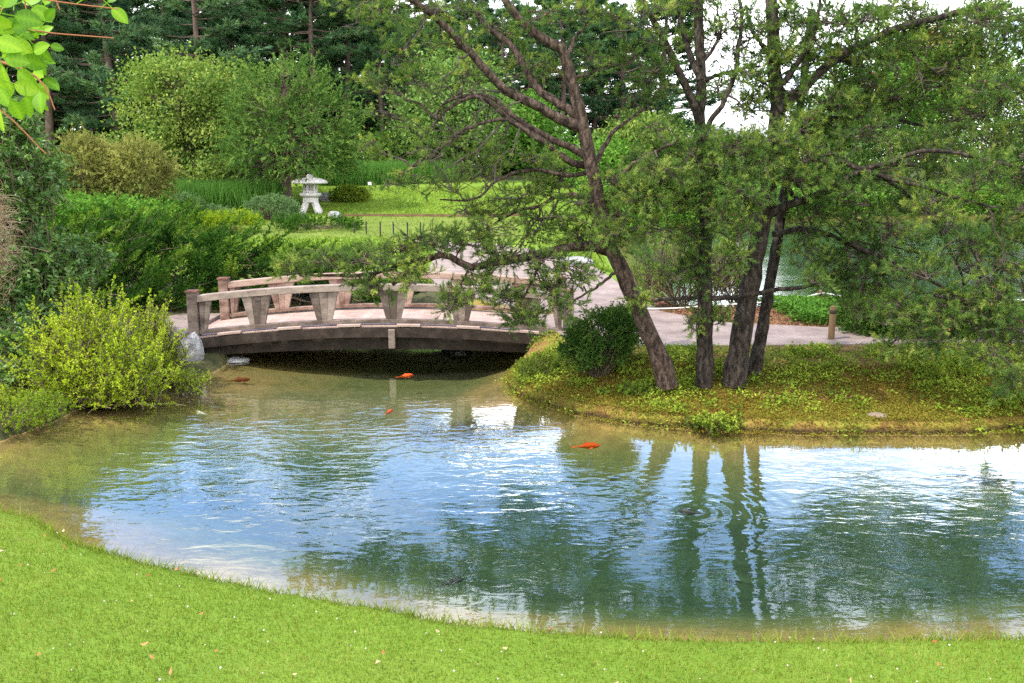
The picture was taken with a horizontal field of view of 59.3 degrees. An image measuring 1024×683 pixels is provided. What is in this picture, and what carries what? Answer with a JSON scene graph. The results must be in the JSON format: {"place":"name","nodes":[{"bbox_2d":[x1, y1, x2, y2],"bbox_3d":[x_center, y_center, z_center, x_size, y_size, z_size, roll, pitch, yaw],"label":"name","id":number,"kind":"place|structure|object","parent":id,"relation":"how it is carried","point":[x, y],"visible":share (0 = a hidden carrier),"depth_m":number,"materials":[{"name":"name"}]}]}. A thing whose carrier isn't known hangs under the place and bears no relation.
{"place":"outdoors","nodes":[
{"label":"outdoors","id":0,"kind":"place"},
{"bbox_2d":[0,161,1023,682],"bbox_3d":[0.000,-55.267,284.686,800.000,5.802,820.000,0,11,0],"label":"ground","id":1,"kind":"structure","parent":0,"point":[316,471],"depth_m":8.65,"materials":[{"name":"plant"}]},
{"bbox_2d":[0,382,76,439],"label":"shrub","id":2,"kind":"object","parent":1,"relation":"on","point":[39,401],"visible":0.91,"depth_m":9.36,"materials":[{"name":"green plant"}]},
{"bbox_2d":[0,16,77,166],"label":"pine tree","id":3,"kind":"object","parent":1,"relation":"on","point":[10,70],"visible":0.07,"depth_m":43.00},
{"bbox_2d":[0,94,118,387],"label":"leafy shrub","id":4,"kind":"object","parent":1,"relation":"on","point":[43,276],"visible":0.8,"depth_m":11.13,"materials":[{"name":"green plant"}]},
{"bbox_2d":[0,0,119,154],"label":"pine tree","id":5,"kind":"object","parent":1,"relation":"on","point":[49,122],"visible":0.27,"depth_m":40.70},
{"bbox_2d":[0,0,127,303],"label":"smoke bush","id":6,"kind":"object","parent":1,"relation":"on","point":[19,52],"visible":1,"depth_m":1.62,"materials":[{"name":"green plant"}]},
{"bbox_2d":[0,0,129,144],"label":"pine tree","id":7,"kind":"object","parent":1,"relation":"on","point":[58,110],"visible":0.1,"depth_m":42.48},
{"bbox_2d":[13,13,129,161],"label":"pine tree","id":8,"kind":"object","parent":1,"relation":"on","point":[108,131],"visible":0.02,"depth_m":49.41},
{"bbox_2d":[23,187,125,239],"bbox_3d":[-12.099,-3.361,23.874,3.513,1.769,3.273,4,12,21],"label":"green bush","id":9,"kind":"object","parent":1,"relation":"on","point":[76,201],"visible":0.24,"depth_m":23.18,"materials":[{"name":"green plant"}]},
{"bbox_2d":[23,0,139,175],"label":"pine tree","id":10,"kind":"object","parent":1,"relation":"on","point":[91,19],"visible":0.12,"depth_m":44.02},
{"bbox_2d":[43,122,127,227],"bbox_3d":[-13.247,-5.143,28.013,2.891,3.322,2.779,0,11,0],"label":"golden conifer","id":11,"kind":"object","parent":1,"relation":"on","point":[85,147],"visible":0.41,"depth_m":27.52,"materials":[{"name":"plant"}]},
{"bbox_2d":[23,195,172,310],"bbox_3d":[-7.000,-1.404,14.703,3.597,1.961,2.577,8,14,35],"label":"juniper","id":12,"kind":"object","parent":1,"relation":"on","point":[75,224],"visible":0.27,"depth_m":14.68,"materials":[{"name":"plant"}]},
{"bbox_2d":[0,275,198,413],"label":"golden shrub","id":13,"kind":"object","parent":1,"relation":"on","point":[88,371],"visible":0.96,"depth_m":10.14,"materials":[{"name":"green plant"}]},
{"bbox_2d":[60,0,154,137],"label":"pine tree","id":14,"kind":"object","parent":1,"relation":"on","point":[114,59],"visible":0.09,"depth_m":47.93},
{"bbox_2d":[35,0,186,180],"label":"pine tree","id":15,"kind":"object","parent":1,"relation":"on","point":[108,51],"visible":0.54,"depth_m":40.09,"materials":[{"name":"plant"}]},
{"bbox_2d":[72,0,163,150],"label":"pine tree","id":16,"kind":"object","parent":1,"relation":"on","point":[137,4],"visible":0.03,"depth_m":52.72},
{"bbox_2d":[58,184,180,238],"bbox_3d":[-10.780,-3.489,24.733,3.288,1.662,3.124,0,11,0],"label":"green bush","id":17,"kind":"object","parent":1,"relation":"on","point":[134,203],"visible":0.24,"depth_m":24.43,"materials":[{"name":"green plant"}]},
{"bbox_2d":[85,131,190,203],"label":"golden conifer","id":18,"kind":"object","parent":1,"relation":"on","point":[155,185],"visible":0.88,"depth_m":27.49,"materials":[{"name":"plant"}]},
{"bbox_2d":[106,192,208,234],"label":"juniper","id":19,"kind":"object","parent":1,"relation":"on","point":[181,201],"visible":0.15,"depth_m":26.65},
{"bbox_2d":[117,0,200,172],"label":"pine tree","id":20,"kind":"object","parent":1,"relation":"on","point":[164,12],"visible":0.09,"depth_m":51.73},
{"bbox_2d":[88,190,234,314],"bbox_3d":[-6.056,-1.542,15.104,3.316,1.958,2.886,6,13,29],"label":"juniper","id":21,"kind":"object","parent":1,"relation":"on","point":[155,271],"visible":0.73,"depth_m":14.90,"materials":[{"name":"plant"}]},
{"bbox_2d":[131,296,211,400],"bbox_3d":[-4.190,0.087,10.957,1.521,1.234,0.803,9,14,40],"label":"golden shrub","id":22,"kind":"object","parent":1,"relation":"on","point":[188,385],"visible":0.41,"depth_m":11.05,"materials":[{"name":"green plant"}]},
{"bbox_2d":[124,0,244,174],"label":"pine tree","id":23,"kind":"object","parent":1,"relation":"on","point":[181,29],"visible":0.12,"depth_m":48.04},
{"bbox_2d":[168,189,204,212],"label":"mound shrub","id":24,"kind":"object","parent":1,"relation":"on","point":[182,195],"visible":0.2,"depth_m":31.54,"materials":[{"name":"green plant"}]},
{"bbox_2d":[177,332,203,361],"bbox_3d":[-4.290,0.173,12.034,0.360,0.616,0.306,0,11,0],"label":"rock","id":25,"kind":"object","parent":1,"relation":"on","point":[194,343],"visible":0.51,"depth_m":11.92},
{"bbox_2d":[89,0,296,176],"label":"pine tree","id":26,"kind":"object","parent":1,"relation":"on","point":[211,7],"visible":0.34,"depth_m":40.90,"materials":[{"name":"plant"}]},
{"bbox_2d":[91,41,300,183],"bbox_3d":[-12.387,-8.485,35.087,8.823,6.107,6.843,0,11,0],"label":"maple tree","id":27,"kind":"object","parent":1,"relation":"on","point":[189,90],"visible":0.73,"depth_m":34.12,"materials":[{"name":"green plant"}]},
{"bbox_2d":[183,203,237,224],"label":"mound shrub","id":28,"kind":"object","parent":1,"relation":"on","point":[218,207],"visible":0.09,"depth_m":29.04,"materials":[{"name":"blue plant"}]},
{"bbox_2d":[152,175,286,209],"bbox_3d":[-10.889,-5.560,33.436,5.436,1.375,2.868,-1,11,-4],"label":"reed bed","id":29,"kind":"object","parent":1,"relation":"on","point":[233,193],"visible":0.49,"depth_m":32.80,"materials":[{"name":"green plant"}]},
{"bbox_2d":[177,206,267,231],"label":"juniper","id":30,"kind":"object","parent":1,"relation":"on","point":[209,217],"visible":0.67,"depth_m":26.97,"materials":[{"name":"green plant"}]},
{"bbox_2d":[166,10,298,178],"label":"pine tree","id":31,"kind":"object","parent":1,"relation":"on","point":[234,38],"visible":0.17,"depth_m":42.11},
{"bbox_2d":[201,0,291,174],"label":"pine tree","id":32,"kind":"object","parent":1,"relation":"on","point":[264,55],"visible":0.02,"depth_m":47.73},
{"bbox_2d":[178,209,320,310],"bbox_3d":[-4.635,-1.440,15.357,2.596,1.605,2.781,0,11,0],"label":"juniper","id":33,"kind":"object","parent":1,"relation":"on","point":[214,258],"visible":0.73,"depth_m":14.93,"materials":[{"name":"plant"}]},
{"bbox_2d":[242,192,306,220],"bbox_3d":[-8.141,-4.628,30.700,2.261,0.953,1.911,0,11,0],"label":"mound shrub","id":34,"kind":"object","parent":1,"relation":"on","point":[289,207],"visible":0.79,"depth_m":30.37,"materials":[{"name":"green plant"}]},
{"bbox_2d":[218,0,345,176],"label":"pine tree","id":35,"kind":"object","parent":1,"relation":"on","point":[280,5],"visible":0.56,"depth_m":42.89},
{"bbox_2d":[196,39,375,205],"bbox_3d":[-8.253,-7.859,32.697,6.370,6.166,5.769,0,11,0],"label":"larch tree","id":36,"kind":"object","parent":1,"relation":"on","point":[267,140],"visible":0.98,"depth_m":32.29,"materials":[{"name":"plant"}]},
{"bbox_2d":[56,85,519,166],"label":"distant wood","id":37,"kind":"object","parent":1,"relation":"on","point":[76,129],"depth_m":75.17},
{"bbox_2d":[241,1,357,154],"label":"pine tree","id":38,"kind":"object","parent":1,"relation":"on","point":[293,7],"visible":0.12,"depth_m":49.09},
{"bbox_2d":[244,0,368,153],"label":"pine tree","id":39,"kind":"object","parent":1,"relation":"on","point":[339,49],"visible":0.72,"depth_m":42.53,"materials":[{"name":"plant"}]},
{"bbox_2d":[292,174,327,213],"bbox_3d":[-7.208,-5.267,32.188,1.275,1.423,1.275,0,11,0],"label":"stone lantern","id":40,"kind":"object","parent":1,"relation":"on","point":[310,194],"visible":0.95,"depth_m":31.98,"materials":[{"name":"stone"}]},
{"bbox_2d":[265,208,364,231],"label":"juniper","id":41,"kind":"object","parent":1,"relation":"on","point":[294,224],"visible":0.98,"depth_m":27.97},
{"bbox_2d":[287,2,389,155],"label":"pine tree","id":42,"kind":"object","parent":1,"relation":"on","point":[357,99],"visible":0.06,"depth_m":51.14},
{"bbox_2d":[286,0,404,140],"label":"pine tree","id":43,"kind":"object","parent":1,"relation":"on","point":[343,20],"visible":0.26,"depth_m":44.92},
{"bbox_2d":[268,236,428,307],"bbox_3d":[-2.773,-1.210,15.563,2.871,1.221,2.078,0,11,0],"label":"juniper","id":44,"kind":"object","parent":1,"relation":"on","point":[321,282],"visible":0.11,"depth_m":15.45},
{"bbox_2d":[125,271,574,353],"bbox_3d":[-2.669,-0.256,13.270,8.131,1.395,2.056,0,11,0],"label":"footbridge","id":45,"kind":"object","parent":1,"relation":"on","point":[323,323],"visible":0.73,"depth_m":12.47,"materials":[{"name":"brown wood"}]},
{"bbox_2d":[327,183,372,201],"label":"mound shrub","id":46,"kind":"object","parent":1,"relation":"on","point":[345,192],"visible":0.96,"depth_m":35.20,"materials":[{"name":"green plant"}]},
{"bbox_2d":[310,0,414,161],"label":"pine tree","id":47,"kind":"object","parent":1,"relation":"on","point":[353,55],"visible":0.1,"depth_m":50.36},
{"bbox_2d":[330,19,430,161],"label":"tree","id":48,"kind":"object","parent":1,"relation":"on","point":[373,40],"visible":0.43,"depth_m":43.42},
{"bbox_2d":[310,157,460,185],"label":"reed bed","id":49,"kind":"object","parent":1,"relation":"on","point":[369,173],"visible":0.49,"depth_m":40.44,"materials":[{"name":"green plant"}]},
{"bbox_2d":[340,2,445,139],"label":"pine tree","id":50,"kind":"object","parent":1,"relation":"on","point":[403,11],"visible":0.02,"depth_m":53.93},
{"bbox_2d":[361,112,450,163],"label":"leafy tree","id":51,"kind":"object","parent":1,"relation":"on","point":[403,148],"visible":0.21,"depth_m":43.84,"materials":[{"name":"green plant"}]},
{"bbox_2d":[369,14,455,113],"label":"pine tree","id":52,"kind":"object","parent":1,"relation":"on","point":[419,40],"visible":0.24,"depth_m":47.44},
{"bbox_2d":[378,0,470,129],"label":"pine tree","id":53,"kind":"object","parent":1,"relation":"on","point":[417,8],"visible":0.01,"depth_m":56.53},
{"bbox_2d":[341,213,519,216],"bbox_3d":[-2.950,-4.383,31.340,6.709,0.139,0.276,0,11,1],"label":"lawn edging","id":54,"kind":"object","parent":1,"relation":"on","point":[404,215],"visible":0.56,"depth_m":31.35,"materials":[{"name":"plant"}]},
{"bbox_2d":[389,1,475,158],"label":"pine tree","id":55,"kind":"object","parent":1,"relation":"on","point":[440,30],"visible":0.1,"depth_m":50.24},
{"bbox_2d":[373,40,541,174],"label":"leafy tree","id":56,"kind":"object","parent":1,"relation":"on","point":[465,113],"visible":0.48,"depth_m":41.61,"materials":[{"name":"plant"}]},
{"bbox_2d":[430,0,509,170],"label":"pine tree","id":57,"kind":"object","parent":1,"relation":"on","point":[458,23],"visible":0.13,"depth_m":54.88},
{"bbox_2d":[263,0,695,390],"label":"leaning pine","id":58,"kind":"object","parent":1,"relation":"on","point":[598,204],"visible":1,"depth_m":9.32,"materials":[{"name":"green plant"}]},
{"bbox_2d":[0,529,965,682],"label":"fallen leaves","id":59,"kind":"object","parent":1,"relation":"on","point":[377,661],"visible":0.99,"depth_m":4.59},
{"bbox_2d":[468,0,515,165],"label":"pine tree","id":60,"kind":"object","parent":1,"relation":"on","point":[490,10],"visible":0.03,"depth_m":62.15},
{"bbox_2d":[5,532,990,681],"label":"clover flowers","id":61,"kind":"object","parent":1,"relation":"on","point":[220,667],"visible":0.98,"depth_m":4.74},
{"bbox_2d":[472,7,545,171],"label":"tree","id":62,"kind":"object","parent":1,"relation":"on","point":[482,40],"visible":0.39,"depth_m":53.36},
{"bbox_2d":[462,86,577,175],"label":"leafy tree","id":63,"kind":"object","parent":1,"relation":"on","point":[548,126],"visible":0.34,"depth_m":47.59,"materials":[{"name":"green plant"}]},
{"bbox_2d":[488,0,568,119],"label":"pine tree","id":64,"kind":"object","parent":1,"relation":"on","point":[516,2],"depth_m":64.53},
{"bbox_2d":[501,3,561,108],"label":"pine tree","id":65,"kind":"object","parent":1,"relation":"on","point":[521,7],"visible":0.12,"depth_m":59.06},
{"bbox_2d":[511,347,573,390],"bbox_3d":[0.352,0.358,11.101,0.922,0.579,0.615,-5,12,-25],"label":"shrub","id":66,"kind":"object","parent":1,"relation":"on","point":[546,365],"visible":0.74,"depth_m":11.00,"materials":[{"name":"green plant"}]},
{"bbox_2d":[515,0,588,158],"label":"pine tree","id":67,"kind":"object","parent":1,"relation":"on","point":[539,2],"visible":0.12,"depth_m":65.13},
{"bbox_2d":[515,0,613,139],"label":"pine tree","id":68,"kind":"object","parent":1,"relation":"on","point":[554,86],"visible":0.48,"depth_m":55.81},
{"bbox_2d":[531,0,637,146],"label":"pine tree","id":69,"kind":"object","parent":1,"relation":"on","point":[574,59],"visible":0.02,"depth_m":69.26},
{"bbox_2d":[549,0,637,131],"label":"pine tree","id":70,"kind":"object","parent":1,"relation":"on","point":[591,91],"visible":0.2,"depth_m":60.93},
{"bbox_2d":[553,300,643,378],"bbox_3d":[1.054,-0.010,10.601,1.068,0.954,1.009,3,12,16],"label":"round shrub","id":71,"kind":"object","parent":1,"relation":"on","point":[592,349],"visible":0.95,"depth_m":10.44,"materials":[{"name":"green plant"}]},
{"bbox_2d":[548,131,654,187],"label":"leafy tree","id":72,"kind":"object","parent":1,"relation":"on","point":[612,154],"visible":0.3,"depth_m":43.75,"materials":[{"name":"green plant"}]},
{"bbox_2d":[554,1,690,139],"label":"pine tree","id":73,"kind":"object","parent":1,"relation":"on","point":[613,104],"visible":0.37,"depth_m":59.40,"materials":[{"name":"plant"}]},
{"bbox_2d":[576,105,694,182],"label":"leafy tree","id":74,"kind":"object","parent":1,"relation":"on","point":[627,130],"visible":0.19,"depth_m":49.79,"materials":[{"name":"plant"}]},
{"bbox_2d":[615,379,665,397],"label":"leafy clump","id":75,"kind":"object","parent":1,"relation":"on","point":[628,390],"visible":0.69,"depth_m":10.04,"materials":[{"name":"green plant"}]},
{"bbox_2d":[587,0,732,145],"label":"pine tree","id":76,"kind":"object","parent":1,"relation":"on","point":[687,20],"visible":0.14,"depth_m":65.76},
{"bbox_2d":[663,123,741,188],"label":"leafy tree","id":77,"kind":"object","parent":1,"relation":"on","point":[720,157],"visible":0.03,"depth_m":55.79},
{"bbox_2d":[683,409,743,437],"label":"leafy clump","id":78,"kind":"object","parent":1,"relation":"on","point":[710,424],"visible":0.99,"depth_m":9.22,"materials":[{"name":"green plant"}]},
{"bbox_2d":[596,0,839,388],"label":"straight pine","id":79,"kind":"object","parent":1,"relation":"on","point":[706,138],"visible":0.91,"depth_m":9.32,"materials":[{"name":"green plant"}]},
{"bbox_2d":[715,124,767,162],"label":"pavilion","id":80,"kind":"structure","parent":1,"relation":"on","point":[738,127],"depth_m":73.39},
{"bbox_2d":[650,298,840,326],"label":"mulch","id":81,"kind":"object","parent":1,"relation":"on","point":[662,303],"visible":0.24,"depth_m":13.73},
{"bbox_2d":[628,221,746,307],"bbox_3d":[2.817,-1.238,14.641,2.031,1.495,1.327,0,11,0],"label":"dwarf pine","id":82,"kind":"object","parent":81,"relation":"on","point":[656,269],"visible":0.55,"depth_m":14.47,"materials":[{"name":"plant"}]},
{"bbox_2d":[712,228,748,305],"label":"dwarf pine","id":83,"kind":"object","parent":81,"relation":"on","point":[732,285],"visible":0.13,"depth_m":15.06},
{"bbox_2d":[495,328,1023,440],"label":"ground cover","id":84,"kind":"object","parent":1,"relation":"on","point":[670,349],"visible":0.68,"depth_m":10.39,"materials":[{"name":"green plant"}]},
{"bbox_2d":[500,343,1023,437],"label":"moss","id":85,"kind":"object","parent":1,"relation":"on","point":[560,388],"visible":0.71,"depth_m":9.81,"materials":[{"name":"plant"}]},
{"bbox_2d":[564,342,1023,399],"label":"dry litter","id":86,"kind":"object","parent":1,"relation":"on","point":[863,361],"visible":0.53,"depth_m":10.46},
{"bbox_2d":[574,171,1023,233],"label":"shore plants","id":87,"kind":"object","parent":1,"relation":"on","point":[991,202],"visible":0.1,"depth_m":47.83,"materials":[{"name":"green plant"}]},
{"bbox_2d":[828,306,836,339],"bbox_3d":[4.225,-0.186,11.886,0.098,0.571,0.098,0,11,0],"label":"rope post","id":88,"kind":"object","parent":1,"relation":"on","point":[832,321],"visible":0.91,"depth_m":11.84,"materials":[{"name":"brown wood"}]},
{"bbox_2d":[783,79,897,181],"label":"leafy tree","id":89,"kind":"object","parent":1,"relation":"on","point":[860,156],"visible":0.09,"depth_m":52.57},
{"bbox_2d":[830,284,906,336],"bbox_3d":[4.908,-0.445,12.345,0.996,0.837,1.028,-4,12,-21],"label":"round shrub","id":90,"kind":"object","parent":1,"relation":"on","point":[862,326],"visible":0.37,"depth_m":12.16,"materials":[{"name":"green plant"}]},
{"bbox_2d":[715,0,1023,406],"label":"forked pine","id":91,"kind":"object","parent":1,"relation":"on","point":[740,365],"visible":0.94,"depth_m":9.42,"materials":[{"name":"green plant"}]},
{"bbox_2d":[816,102,936,191],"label":"leafy tree","id":92,"kind":"object","parent":1,"relation":"on","point":[883,151],"visible":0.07,"depth_m":56.81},
{"bbox_2d":[805,15,951,187],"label":"leafy tree","id":93,"kind":"object","parent":1,"relation":"on","point":[912,112],"visible":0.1,"depth_m":53.90,"materials":[{"name":"green plant"}]},
{"bbox_2d":[756,294,1023,324],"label":"ground cover","id":94,"kind":"object","parent":1,"relation":"on","point":[803,306],"visible":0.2,"depth_m":13.69,"materials":[{"name":"green plant"}]},
{"bbox_2d":[872,288,961,341],"bbox_3d":[5.466,-0.353,12.166,1.242,0.757,1.080,0,11,0],"label":"round shrub","id":95,"kind":"object","parent":1,"relation":"on","point":[922,334],"visible":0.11,"depth_m":12.00,"materials":[{"name":"green plant"}]},
{"bbox_2d":[870,44,1008,180],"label":"leafy tree","id":96,"kind":"object","parent":1,"relation":"on","point":[927,179],"visible":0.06,"depth_m":58.64,"materials":[{"name":"green plant"}]},
{"bbox_2d":[911,361,969,379],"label":"leafy clump","id":97,"kind":"object","parent":1,"relation":"on","point":[937,367],"visible":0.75,"depth_m":10.33,"materials":[{"name":"green plant"}]},
{"bbox_2d":[877,0,1023,132],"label":"leafy tree","id":98,"kind":"object","parent":1,"relation":"on","point":[985,31],"visible":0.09,"depth_m":59.05,"materials":[{"name":"plant"}]},
{"bbox_2d":[914,34,1023,189],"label":"leafy tree","id":99,"kind":"object","parent":1,"relation":"on","point":[962,133],"visible":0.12,"depth_m":57.31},
{"bbox_2d":[919,0,1023,365],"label":"edge pine","id":100,"kind":"object","parent":1,"relation":"on","point":[1011,17],"visible":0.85,"depth_m":8.86,"materials":[{"name":"green plant"}]},
{"bbox_2d":[935,286,1023,340],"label":"round shrub","id":101,"kind":"object","parent":1,"relation":"on","point":[967,329],"visible":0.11,"depth_m":11.84,"materials":[{"name":"green plant"}]},
{"bbox_2d":[952,46,1023,184],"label":"leafy tree","id":102,"kind":"object","parent":1,"relation":"on","point":[1011,109],"visible":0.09,"depth_m":56.62,"materials":[{"name":"green plant"}]},
{"bbox_2d":[973,386,1023,407],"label":"leafy clump","id":103,"kind":"object","parent":1,"relation":"on","point":[1018,398],"visible":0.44,"depth_m":9.67,"materials":[{"name":"green plant"}]},
{"bbox_3d":[5.167,-0.648,15.159,0.098,0.443,0.098,0,11,0],"label":"rope post","id":104,"kind":"object","parent":1,"relation":"on","visible":0},
{"bbox_2d":[647,293,820,309],"bbox_3d":[3.662,-0.614,14.434,3.377,0.154,0.581,-3,12,-15],"label":"rope","id":105,"kind":"object","parent":104,"relation":"attached to","point":[697,306],"visible":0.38,"depth_m":14.19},
{"bbox_2d":[0,185,1023,682],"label":"lawn grass","id":106,"kind":"structure","parent":0,"point":[104,551],"depth_m":4.93,"materials":[{"name":"plant"}]},
{"bbox_2d":[73,0,1023,161],"label":"sky","id":107,"kind":"structure","parent":0,"point":[729,119],"materials":[{"name":"white"}]},
{"bbox_2d":[555,0,639,130],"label":"pine tree","id":108,"kind":"object","parent":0,"point":[623,32],"visible":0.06,"depth_m":68.06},
{"bbox_2d":[402,239,1023,347],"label":"path","id":109,"kind":"structure","parent":0,"point":[670,327],"depth_m":12.91,"materials":[{"name":"concrete"}]},
{"label":"water","id":110,"kind":"structure","parent":0,"visible":0},
{"bbox_2d":[227,356,249,364],"bbox_3d":[-3.871,0.265,12.626,0.386,0.106,0.305,0,11,0],"label":"rock","id":111,"kind":"object","parent":110,"relation":"on","point":[232,360],"visible":0.92,"depth_m":12.54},
{"bbox_2d":[436,577,463,586],"bbox_3d":[-0.425,1.631,6.104,0.216,0.051,0.085,-6,13,-28],"label":"koi","id":112,"kind":"object","parent":110,"relation":"in","point":[455,581],"visible":1,"depth_m":6.11},
{"bbox_2d":[440,350,472,359],"bbox_3d":[-0.822,0.160,13.328,0.490,0.206,0.360,0,11,0],"label":"rock","id":113,"kind":"object","parent":110,"relation":"in","point":[457,354],"visible":0.67,"depth_m":13.20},
{"bbox_2d":[572,442,599,448],"bbox_3d":[0.729,1.035,8.955,0.303,0.072,0.119,-1,11,-7],"label":"koi","id":114,"kind":"object","parent":110,"relation":"in","point":[587,445],"visible":1,"depth_m":8.95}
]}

